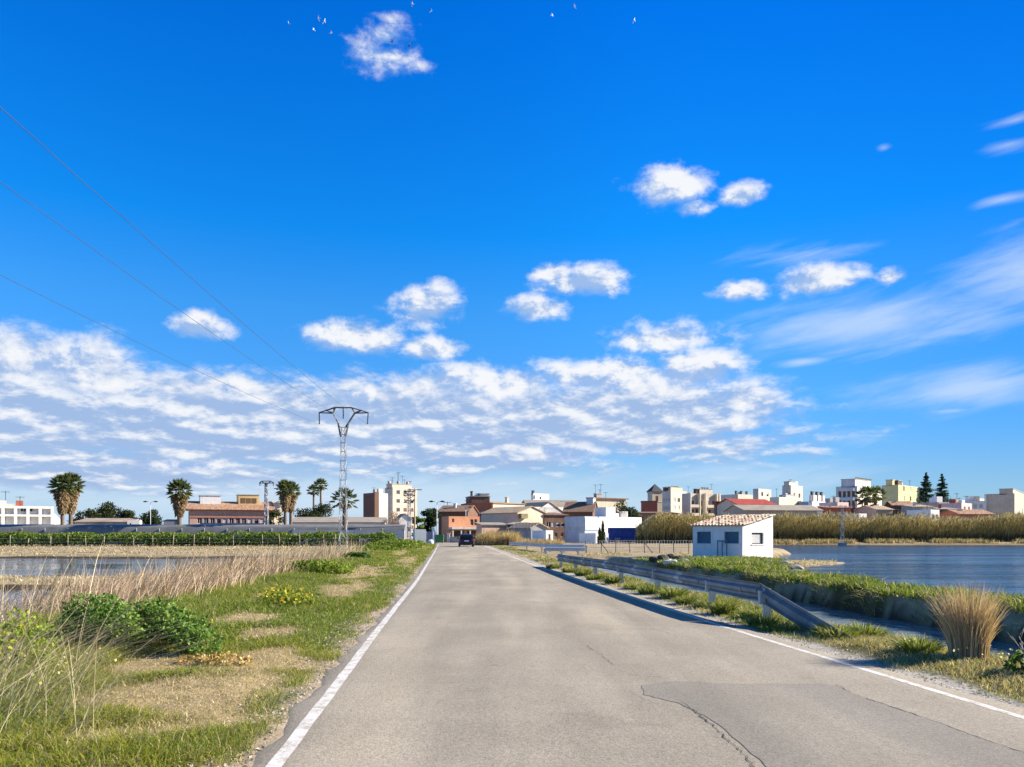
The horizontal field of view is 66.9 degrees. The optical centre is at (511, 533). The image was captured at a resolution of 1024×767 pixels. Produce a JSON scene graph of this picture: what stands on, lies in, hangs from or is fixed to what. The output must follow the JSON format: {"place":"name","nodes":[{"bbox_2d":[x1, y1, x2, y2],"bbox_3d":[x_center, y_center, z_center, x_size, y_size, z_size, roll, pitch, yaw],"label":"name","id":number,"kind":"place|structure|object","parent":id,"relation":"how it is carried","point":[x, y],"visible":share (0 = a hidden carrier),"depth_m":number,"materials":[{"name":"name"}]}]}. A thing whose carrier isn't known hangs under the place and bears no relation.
{"place":"outdoors","nodes":[
{"label":"outdoors","id":0,"kind":"place"},
{"bbox_2d":[0,491,59,523],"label":"white grid building","id":1,"kind":"structure","parent":0,"point":[19,513],"depth_m":157.29,"materials":[{"name":"paint"}]},
{"bbox_2d":[0,558,255,619],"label":"paddy water","id":2,"kind":"structure","parent":0,"point":[22,567],"depth_m":51.20,"materials":[{"name":"liquid"}]},
{"bbox_2d":[0,534,1023,766],"bbox_3d":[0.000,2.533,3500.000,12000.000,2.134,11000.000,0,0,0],"label":"ground","id":3,"kind":"structure","parent":0,"point":[902,608],"depth_m":13.82,"materials":[{"name":"soil"}]},
{"bbox_2d":[0,607,63,676],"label":"spurge plant","id":4,"kind":"object","parent":3,"relation":"on","point":[29,632],"visible":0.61,"depth_m":8.50,"materials":[{"name":"green plant"}]},
{"bbox_2d":[47,473,76,524],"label":"palm tree","id":5,"kind":"object","parent":3,"relation":"on","point":[61,495],"visible":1,"depth_m":130.35,"materials":[{"name":"green plant"}]},
{"bbox_2d":[57,471,85,523],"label":"palm tree","id":6,"kind":"object","parent":3,"relation":"on","point":[72,506],"visible":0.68,"depth_m":132.70,"materials":[{"name":"green plant"}]},
{"bbox_2d":[66,508,102,523],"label":"shrubby tree","id":7,"kind":"object","parent":3,"relation":"on","point":[89,513],"visible":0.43,"depth_m":171.76,"materials":[{"name":"green plant"}]},
{"bbox_2d":[73,518,141,523],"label":"building","id":8,"kind":"structure","parent":3,"relation":"on","point":[103,521],"depth_m":165.76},
{"bbox_2d":[95,501,121,517],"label":"round tree","id":9,"kind":"object","parent":3,"relation":"on","point":[107,510],"visible":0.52,"depth_m":180.54,"materials":[{"name":"green plant"}]},
{"bbox_2d":[49,592,225,655],"bbox_3d":[-5.155,1.198,10.471,3.366,0.809,1.468,0,0,26],"label":"leafy bush","id":10,"kind":"object","parent":3,"relation":"on","point":[196,628],"visible":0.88,"depth_m":10.16,"materials":[{"name":"green plant"}]},
{"bbox_2d":[138,509,162,523],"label":"dark tree","id":11,"kind":"object","parent":3,"relation":"on","point":[155,519],"visible":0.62,"depth_m":171.38,"materials":[{"name":"green plant"}]},
{"bbox_2d":[0,588,313,741],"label":"leaning stalks","id":12,"kind":"object","parent":3,"relation":"on","point":[23,664],"visible":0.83,"depth_m":6.97,"materials":[{"name":"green plant"}]},
{"bbox_2d":[0,545,353,584],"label":"field stubble","id":13,"kind":"object","parent":3,"relation":"on","point":[174,548],"visible":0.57,"depth_m":84.17,"materials":[{"name":"beige plant"}]},
{"bbox_2d":[165,478,193,524],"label":"palm tree","id":14,"kind":"object","parent":3,"relation":"on","point":[179,499],"visible":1,"depth_m":131.37,"materials":[{"name":"green plant"}]},
{"bbox_2d":[0,534,374,638],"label":"dry reeds","id":15,"kind":"object","parent":3,"relation":"on","point":[213,574],"visible":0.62,"depth_m":18.57,"materials":[{"name":"beige plant"}]},
{"bbox_2d":[9,533,365,545],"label":"stake fence","id":16,"kind":"object","parent":3,"relation":"on","point":[279,538],"visible":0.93,"depth_m":113.37,"materials":[{"name":"brown wood"}]},
{"bbox_2d":[0,530,396,545],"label":"hedge","id":17,"kind":"object","parent":3,"relation":"on","point":[23,537],"visible":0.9,"depth_m":115.16,"materials":[{"name":"green plant"}]},
{"bbox_2d":[0,524,406,544],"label":"greenhouse","id":18,"kind":"object","parent":3,"relation":"on","point":[125,528],"visible":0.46,"depth_m":130.40,"materials":[{"name":"plastic"}]},
{"bbox_2d":[172,650,253,666],"bbox_3d":[-3.555,1.481,9.175,1.048,0.224,0.524,0,0,18],"label":"withered plant","id":19,"kind":"object","parent":3,"relation":"on","point":[210,658],"visible":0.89,"depth_m":9.11,"materials":[{"name":"brown plant"}]},
{"bbox_2d":[0,543,436,766],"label":"verge grass","id":20,"kind":"structure","parent":3,"relation":"on","point":[231,599],"depth_m":8.23,"materials":[{"name":"green plant"}]},
{"bbox_2d":[185,494,274,524],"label":"pink long building","id":21,"kind":"structure","parent":3,"relation":"on","point":[215,509],"depth_m":194.75,"materials":[{"name":"paint"}]},
{"bbox_2d":[259,481,273,524],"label":"lattice pylon","id":22,"kind":"object","parent":3,"relation":"on","point":[266,483],"visible":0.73,"depth_m":149.92,"materials":[{"name":"metal"}]},
{"bbox_2d":[273,479,294,523],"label":"palm tree","id":23,"kind":"object","parent":3,"relation":"on","point":[283,498],"visible":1,"depth_m":133.49,"materials":[{"name":"green plant"}]},
{"bbox_2d":[256,583,314,606],"bbox_3d":[-5.151,1.384,17.465,1.245,0.493,2.892,0,0,-19],"label":"yellow flower patch","id":24,"kind":"object","parent":3,"relation":"on","point":[285,592],"visible":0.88,"depth_m":16.85,"materials":[{"name":"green plant"}]},
{"bbox_2d":[282,480,301,523],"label":"palm tree","id":25,"kind":"object","parent":3,"relation":"on","point":[292,505],"visible":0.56,"depth_m":135.73,"materials":[{"name":"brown plant"}]},
{"bbox_2d":[293,503,333,516],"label":"shade tree","id":26,"kind":"object","parent":3,"relation":"on","point":[320,510],"visible":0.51,"depth_m":183.23,"materials":[{"name":"green plant"}]},
{"bbox_2d":[278,558,354,573],"bbox_3d":[-7.822,1.336,30.298,3.886,0.800,2.621,0,0,40],"label":"verge shrub","id":27,"kind":"object","parent":3,"relation":"on","point":[319,565],"visible":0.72,"depth_m":29.40,"materials":[{"name":"green plant"}]},
{"bbox_2d":[292,517,386,524],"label":"warehouse","id":28,"kind":"structure","parent":3,"relation":"on","point":[336,521],"depth_m":169.06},
{"bbox_2d":[318,407,368,551],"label":"lattice pylon","id":29,"kind":"object","parent":3,"relation":"on","point":[346,427],"visible":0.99,"depth_m":83.93,"materials":[{"name":"metal"}]},
{"bbox_2d":[0,182,341,417],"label":"power line","id":30,"kind":"object","parent":29,"relation":"attached to","point":[140,282],"visible":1,"depth_m":34.51,"materials":[{"name":"black metal"}]},
{"bbox_2d":[0,107,366,423],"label":"power line","id":31,"kind":"object","parent":29,"relation":"attached to","point":[145,237],"visible":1,"depth_m":27.20,"materials":[{"name":"black metal"}]},
{"bbox_2d":[329,487,358,529],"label":"palm tree","id":32,"kind":"object","parent":3,"relation":"on","point":[348,494],"visible":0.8,"depth_m":127.65,"materials":[{"name":"green plant"}]},
{"bbox_2d":[292,530,404,544],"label":"white low wall","id":33,"kind":"structure","parent":3,"relation":"on","point":[400,533],"depth_m":126.86,"materials":[{"name":"paint"}]},
{"bbox_2d":[363,489,387,523],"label":"dark white block","id":34,"kind":"structure","parent":3,"relation":"on","point":[375,503],"depth_m":258.19,"materials":[{"name":"concrete"}]},
{"bbox_2d":[350,544,400,551],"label":"verge shrub","id":35,"kind":"object","parent":3,"relation":"on","point":[377,547],"visible":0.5,"depth_m":65.42,"materials":[{"name":"green plant"}]},
{"bbox_2d":[362,538,423,547],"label":"verge shrub","id":36,"kind":"object","parent":3,"relation":"on","point":[395,543],"visible":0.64,"depth_m":77.49,"materials":[{"name":"green plant"}]},
{"bbox_2d":[385,472,416,537],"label":"apartment building","id":37,"kind":"structure","parent":3,"relation":"on","point":[396,498],"depth_m":274.61,"materials":[{"name":"paint"}]},
{"bbox_2d":[420,508,441,531],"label":"street tree","id":38,"kind":"object","parent":3,"relation":"on","point":[431,515],"visible":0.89,"depth_m":145.39,"materials":[{"name":"green plant"}]},
{"bbox_2d":[437,502,478,534],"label":"brown house","id":39,"kind":"structure","parent":3,"relation":"on","point":[454,509],"depth_m":154.35,"materials":[{"name":"tile"}]},
{"bbox_2d":[442,516,479,541],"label":"peach house","id":40,"kind":"structure","parent":3,"relation":"on","point":[455,526],"depth_m":140.14,"materials":[{"name":"paint"}]},
{"bbox_2d":[461,491,490,521],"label":"brick house","id":41,"kind":"structure","parent":3,"relation":"on","point":[480,502],"depth_m":177.81,"materials":[{"name":"brick"}]},
{"bbox_2d":[474,522,506,537],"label":"pink house","id":42,"kind":"structure","parent":3,"relation":"on","point":[485,526],"depth_m":133.28,"materials":[{"name":"paint"}]},
{"bbox_2d":[465,497,524,508],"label":"cream house","id":43,"kind":"structure","parent":3,"relation":"on","point":[506,503],"depth_m":185.50,"materials":[{"name":"beige paint"}]},
{"bbox_2d":[474,528,523,545],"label":"tall dry grass","id":44,"kind":"structure","parent":3,"relation":"on","point":[489,538],"depth_m":101.06,"materials":[{"name":"beige plant"}]},
{"bbox_2d":[479,506,546,531],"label":"gabled barn","id":45,"kind":"structure","parent":3,"relation":"on","point":[530,514],"depth_m":166.50,"materials":[{"name":"beige paint"}]},
{"bbox_2d":[507,523,548,540],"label":"grey barn","id":46,"kind":"structure","parent":3,"relation":"on","point":[527,529],"depth_m":127.46,"materials":[{"name":"beige tile"}]},
{"bbox_2d":[516,537,565,545],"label":"tall dry grass","id":47,"kind":"structure","parent":3,"relation":"on","point":[546,541],"depth_m":97.14,"materials":[{"name":"beige plant"}]},
{"bbox_2d":[532,530,552,540],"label":"white shed","id":48,"kind":"structure","parent":3,"relation":"on","point":[541,534],"depth_m":120.76,"materials":[{"name":"paint"}]},
{"bbox_2d":[523,502,562,513],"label":"white gable house","id":49,"kind":"structure","parent":3,"relation":"on","point":[548,507],"depth_m":208.06,"materials":[{"name":"white paint"}]},
{"bbox_2d":[509,542,586,551],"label":"crash barrier","id":50,"kind":"object","parent":3,"relation":"on","point":[541,545],"visible":0.81,"depth_m":66.69,"materials":[{"name":"metal"}]},
{"bbox_2d":[543,512,567,540],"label":"ruined house","id":51,"kind":"structure","parent":3,"relation":"on","point":[555,522],"depth_m":169.18,"materials":[{"name":"brown brick"}]},
{"bbox_2d":[544,547,585,554],"bbox_3d":[3.908,1.472,57.567,3.276,0.895,0.261,0,0,19],"label":"crash barrier","id":52,"kind":"object","parent":3,"relation":"on","point":[562,549],"visible":0.88,"depth_m":57.47,"materials":[{"name":"metal"}]},
{"bbox_2d":[562,497,597,516],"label":"dark roof house","id":53,"kind":"structure","parent":3,"relation":"on","point":[586,508],"depth_m":196.67,"materials":[{"name":"brown tile"}]},
{"bbox_2d":[565,516,598,542],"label":"blue grey house","id":54,"kind":"structure","parent":3,"relation":"on","point":[575,526],"depth_m":131.57,"materials":[{"name":"paint"}]},
{"bbox_2d":[579,533,607,542],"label":"white annex","id":55,"kind":"object","parent":3,"relation":"on","point":[583,537],"visible":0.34,"depth_m":123.39,"materials":[{"name":"paint"}]},
{"bbox_2d":[593,484,628,511],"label":"apartment house","id":56,"kind":"structure","parent":3,"relation":"on","point":[603,502],"depth_m":248.32,"materials":[{"name":"beige paint"}]},
{"bbox_2d":[595,507,641,532],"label":"white wall house","id":57,"kind":"structure","parent":3,"relation":"on","point":[609,517],"depth_m":155.08,"materials":[{"name":"paint"}]},
{"bbox_2d":[608,528,637,541],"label":"blue shelter","id":58,"kind":"object","parent":3,"relation":"on","point":[618,534],"visible":0.79,"depth_m":137.84,"materials":[{"name":"blue metal"}]},
{"bbox_2d":[614,500,643,520],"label":"dark round tree","id":59,"kind":"object","parent":3,"relation":"on","point":[631,513],"visible":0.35,"depth_m":175.93,"materials":[{"name":"green plant"}]},
{"bbox_2d":[585,540,692,552],"bbox_3d":[10.791,1.235,62.993,9.638,1.333,0.146,0,0,0],"label":"wire fence","id":60,"kind":"object","parent":3,"relation":"on","point":[656,547],"visible":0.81,"depth_m":63.04,"materials":[{"name":"metal"}]},
{"bbox_2d":[634,581,670,593],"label":"roadside weed","id":61,"kind":"object","parent":3,"relation":"on","point":[646,589],"visible":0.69,"depth_m":20.43,"materials":[{"name":"green plant"}]},
{"bbox_2d":[646,484,662,511],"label":"church tower","id":62,"kind":"structure","parent":3,"relation":"on","point":[654,491],"depth_m":336.19,"materials":[{"name":"paint"}]},
{"bbox_2d":[662,486,686,514],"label":"narrow apartments","id":63,"kind":"structure","parent":3,"relation":"on","point":[671,498],"depth_m":327.27,"materials":[{"name":"paint"}]},
{"bbox_2d":[655,585,694,598],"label":"roadside weed","id":64,"kind":"object","parent":3,"relation":"on","point":[669,593],"visible":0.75,"depth_m":19.03,"materials":[{"name":"green plant"}]},
{"bbox_2d":[634,511,733,542],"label":"cane bed","id":65,"kind":"object","parent":3,"relation":"on","point":[664,526],"visible":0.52,"depth_m":124.09,"materials":[{"name":"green plant"}]},
{"bbox_2d":[682,484,720,521],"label":"balcony apartments","id":66,"kind":"structure","parent":3,"relation":"on","point":[699,502],"depth_m":308.02,"materials":[{"name":"paint"}]},
{"bbox_2d":[556,554,852,637],"bbox_3d":[3.497,1.408,24.147,0.469,1.025,25.853,0,0,-6],"label":"crash barrier","id":67,"kind":"object","parent":3,"relation":"on","point":[768,599],"visible":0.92,"depth_m":16.06,"materials":[{"name":"metal"}]},
{"bbox_2d":[580,551,837,568],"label":"island tufts","id":68,"kind":"object","parent":3,"relation":"on","point":[619,553],"visible":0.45,"depth_m":55.59,"materials":[{"name":"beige plant"}]},
{"bbox_2d":[704,597,743,614],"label":"roadside weed","id":69,"kind":"object","parent":3,"relation":"on","point":[722,607],"visible":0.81,"depth_m":15.27,"materials":[{"name":"green plant"}]},
{"bbox_2d":[689,514,775,557],"bbox_3d":[14.495,0.432,51.100,3.556,3.436,4.385,0,0,-38],"label":"hut","id":70,"kind":"object","parent":3,"relation":"on","point":[736,535],"visible":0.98,"depth_m":50.00,"materials":[{"name":"paint"}]},
{"bbox_2d":[715,498,776,515],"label":"red roof house","id":71,"kind":"structure","parent":3,"relation":"on","point":[724,504],"depth_m":210.44,"materials":[{"name":"tile"}]},
{"bbox_2d":[733,613,788,627],"bbox_3d":[4.305,1.503,13.415,1.020,0.290,0.938,0,0,0],"label":"roadside weed","id":72,"kind":"object","parent":3,"relation":"on","point":[752,621],"visible":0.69,"depth_m":13.35,"materials":[{"name":"green plant"}]},
{"bbox_2d":[753,489,770,500],"bbox_3d":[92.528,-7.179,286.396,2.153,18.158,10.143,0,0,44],"label":"grey flats","id":73,"kind":"structure","parent":3,"relation":"on","point":[762,494],"depth_m":284.26,"materials":[{"name":"paint"}]},
{"bbox_2d":[723,505,823,526],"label":"beige warehouse","id":74,"kind":"structure","parent":3,"relation":"on","point":[762,509],"depth_m":175.83,"materials":[{"name":"beige paint"}]},
{"bbox_2d":[751,620,801,632],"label":"roadside weed","id":75,"kind":"object","parent":3,"relation":"on","point":[781,626],"visible":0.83,"depth_m":12.81,"materials":[{"name":"green plant"}]},
{"bbox_2d":[770,493,800,504],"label":"terrace building","id":76,"kind":"structure","parent":3,"relation":"on","point":[786,499],"depth_m":259.59,"materials":[{"name":"paint"}]},
{"bbox_2d":[782,481,802,501],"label":"tower flats","id":77,"kind":"structure","parent":3,"relation":"on","point":[793,488],"depth_m":278.22,"materials":[{"name":"paint"}]},
{"bbox_2d":[808,491,825,507],"bbox_3d":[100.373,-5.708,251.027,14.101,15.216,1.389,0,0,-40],"label":"white cube house","id":78,"kind":"structure","parent":3,"relation":"on","point":[816,499],"depth_m":247.69,"materials":[{"name":"paint"}]},
{"bbox_2d":[635,555,1023,638],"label":"bank grass","id":79,"kind":"structure","parent":3,"relation":"on","point":[733,564],"depth_m":25.00,"materials":[{"name":"green plant"}]},
{"bbox_2d":[816,503,852,522],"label":"terracotta house","id":80,"kind":"structure","parent":3,"relation":"on","point":[831,508],"depth_m":185.87,"materials":[{"name":"brown tile"}]},
{"bbox_2d":[807,621,864,638],"bbox_3d":[4.971,1.494,11.918,0.938,0.270,0.967,0,0,0],"label":"roadside weed","id":81,"kind":"object","parent":3,"relation":"on","point":[846,631],"visible":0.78,"depth_m":11.83,"materials":[{"name":"green plant"}]},
{"bbox_2d":[836,477,881,506],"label":"apartment block","id":82,"kind":"structure","parent":3,"relation":"on","point":[846,490],"depth_m":264.49,"materials":[{"name":"paint"}]},
{"bbox_2d":[852,485,878,505],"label":"tree","id":83,"kind":"object","parent":3,"relation":"on","point":[868,491],"visible":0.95,"depth_m":195.32,"materials":[{"name":"green plant"}]},
{"bbox_2d":[836,620,895,636],"bbox_3d":[5.546,1.596,12.209,1.178,0.458,1.067,0,0,0],"label":"roadside weed","id":84,"kind":"object","parent":3,"relation":"on","point":[868,629],"visible":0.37,"depth_m":12.02,"materials":[{"name":"green plant"}]},
{"bbox_2d":[852,504,894,518],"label":"beige low house","id":85,"kind":"structure","parent":3,"relation":"on","point":[872,509],"depth_m":187.94,"materials":[{"name":"beige paint"}]},
{"bbox_2d":[768,510,1023,541],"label":"cane bed","id":86,"kind":"object","parent":3,"relation":"on","point":[923,526],"visible":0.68,"depth_m":142.53,"materials":[{"name":"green plant"}]},
{"bbox_2d":[773,537,1023,544],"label":"shore grass","id":87,"kind":"structure","parent":3,"relation":"on","point":[868,540],"depth_m":138.95,"materials":[{"name":"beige plant"}]},
{"bbox_2d":[884,501,912,515],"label":"dark low house","id":88,"kind":"structure","parent":3,"relation":"on","point":[896,505],"depth_m":194.41,"materials":[{"name":"tile"}]},
{"bbox_2d":[882,479,921,505],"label":"yellow apartments","id":89,"kind":"structure","parent":3,"relation":"on","point":[896,490],"depth_m":252.98,"materials":[{"name":"paint"}]},
{"bbox_2d":[885,633,947,654],"bbox_3d":[5.371,1.457,10.205,1.089,0.308,0.972,0,0,0],"label":"roadside weed","id":90,"kind":"object","parent":3,"relation":"on","point":[918,644],"visible":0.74,"depth_m":10.10,"materials":[{"name":"green plant"}]},
{"bbox_2d":[901,502,934,518],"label":"grey low house","id":91,"kind":"structure","parent":3,"relation":"on","point":[905,508],"depth_m":186.47,"materials":[{"name":"grey paint"}]},
{"bbox_2d":[919,472,934,502],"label":"norfolk pine","id":92,"kind":"object","parent":3,"relation":"on","point":[926,489],"visible":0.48,"depth_m":264.43,"materials":[{"name":"green plant"}]},
{"bbox_2d":[934,474,950,501],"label":"norfolk pine","id":93,"kind":"object","parent":3,"relation":"on","point":[942,493],"visible":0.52,"depth_m":271.40,"materials":[{"name":"green plant"}]},
{"bbox_2d":[938,495,971,508],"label":"pink white house","id":94,"kind":"structure","parent":3,"relation":"on","point":[960,504],"depth_m":208.61,"materials":[{"name":"paint"}]},
{"bbox_2d":[918,578,1015,659],"bbox_3d":[5.706,1.065,9.734,1.277,1.074,1.231,0,0,0],"label":"dry grass clump","id":95,"kind":"object","parent":3,"relation":"on","point":[970,626],"visible":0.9,"depth_m":9.59,"materials":[{"name":"beige plant"}]},
{"bbox_2d":[939,509,995,527],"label":"orange roof house","id":96,"kind":"structure","parent":3,"relation":"on","point":[969,513],"depth_m":182.08,"materials":[{"name":"tile"}]},
{"bbox_2d":[957,496,984,509],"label":"blue grey flat","id":97,"kind":"structure","parent":3,"relation":"on","point":[977,503],"depth_m":234.74,"materials":[{"name":"paint"}]},
{"bbox_2d":[984,488,1023,526],"bbox_3d":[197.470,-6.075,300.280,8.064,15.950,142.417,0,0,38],"label":"grey beige block","id":98,"kind":"structure","parent":3,"relation":"on","point":[1010,500],"depth_m":244.62,"materials":[{"name":"paint"}]},
{"bbox_2d":[1003,649,1023,673],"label":"dark green plant","id":99,"kind":"object","parent":3,"relation":"on","point":[1018,655],"visible":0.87,"depth_m":8.62,"materials":[{"name":"green plant"}]},
{"bbox_2d":[0,0,1023,533],"label":"sky","id":100,"kind":"structure","parent":0,"point":[732,246],"materials":[{"name":"blue"}]},
{"bbox_2d":[252,543,1023,766],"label":"road","id":101,"kind":"structure","parent":0,"point":[479,656],"depth_m":8.29,"materials":[{"name":"grey asphalt"}]},
{"bbox_2d":[265,545,437,766],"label":"road edge line","id":102,"kind":"object","parent":101,"relation":"on","point":[287,748],"visible":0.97,"depth_m":7.45,"materials":[{"name":"paint"}]},
{"bbox_2d":[174,574,1021,766],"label":"gravel","id":103,"kind":"structure","parent":101,"relation":"on","point":[345,650],"depth_m":9.04,"materials":[{"name":"grey gravel"}]},
{"bbox_2d":[486,546,1023,718],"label":"road edge line","id":104,"kind":"object","parent":101,"relation":"on","point":[941,692],"visible":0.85,"depth_m":9.46,"materials":[{"name":"paint"}]},
{"bbox_2d":[642,681,1023,766],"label":"road patch","id":105,"kind":"object","parent":101,"relation":"on","point":[795,725],"visible":1,"depth_m":6.21,"materials":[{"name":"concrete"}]},
{"bbox_2d":[491,545,1023,703],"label":"roadside grass","id":106,"kind":"structure","parent":0,"point":[864,640],"depth_m":10.13,"materials":[{"name":"green plant"}]},
{"bbox_2d":[583,566,1023,658],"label":"canal water","id":107,"kind":"structure","parent":0,"point":[840,617],"depth_m":19.82,"materials":[{"name":"liquid"}]},
{"bbox_2d":[773,545,1023,598],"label":"lagoon water","id":108,"kind":"structure","parent":0,"point":[997,566],"depth_m":53.72,"materials":[{"name":"blue liquid"}]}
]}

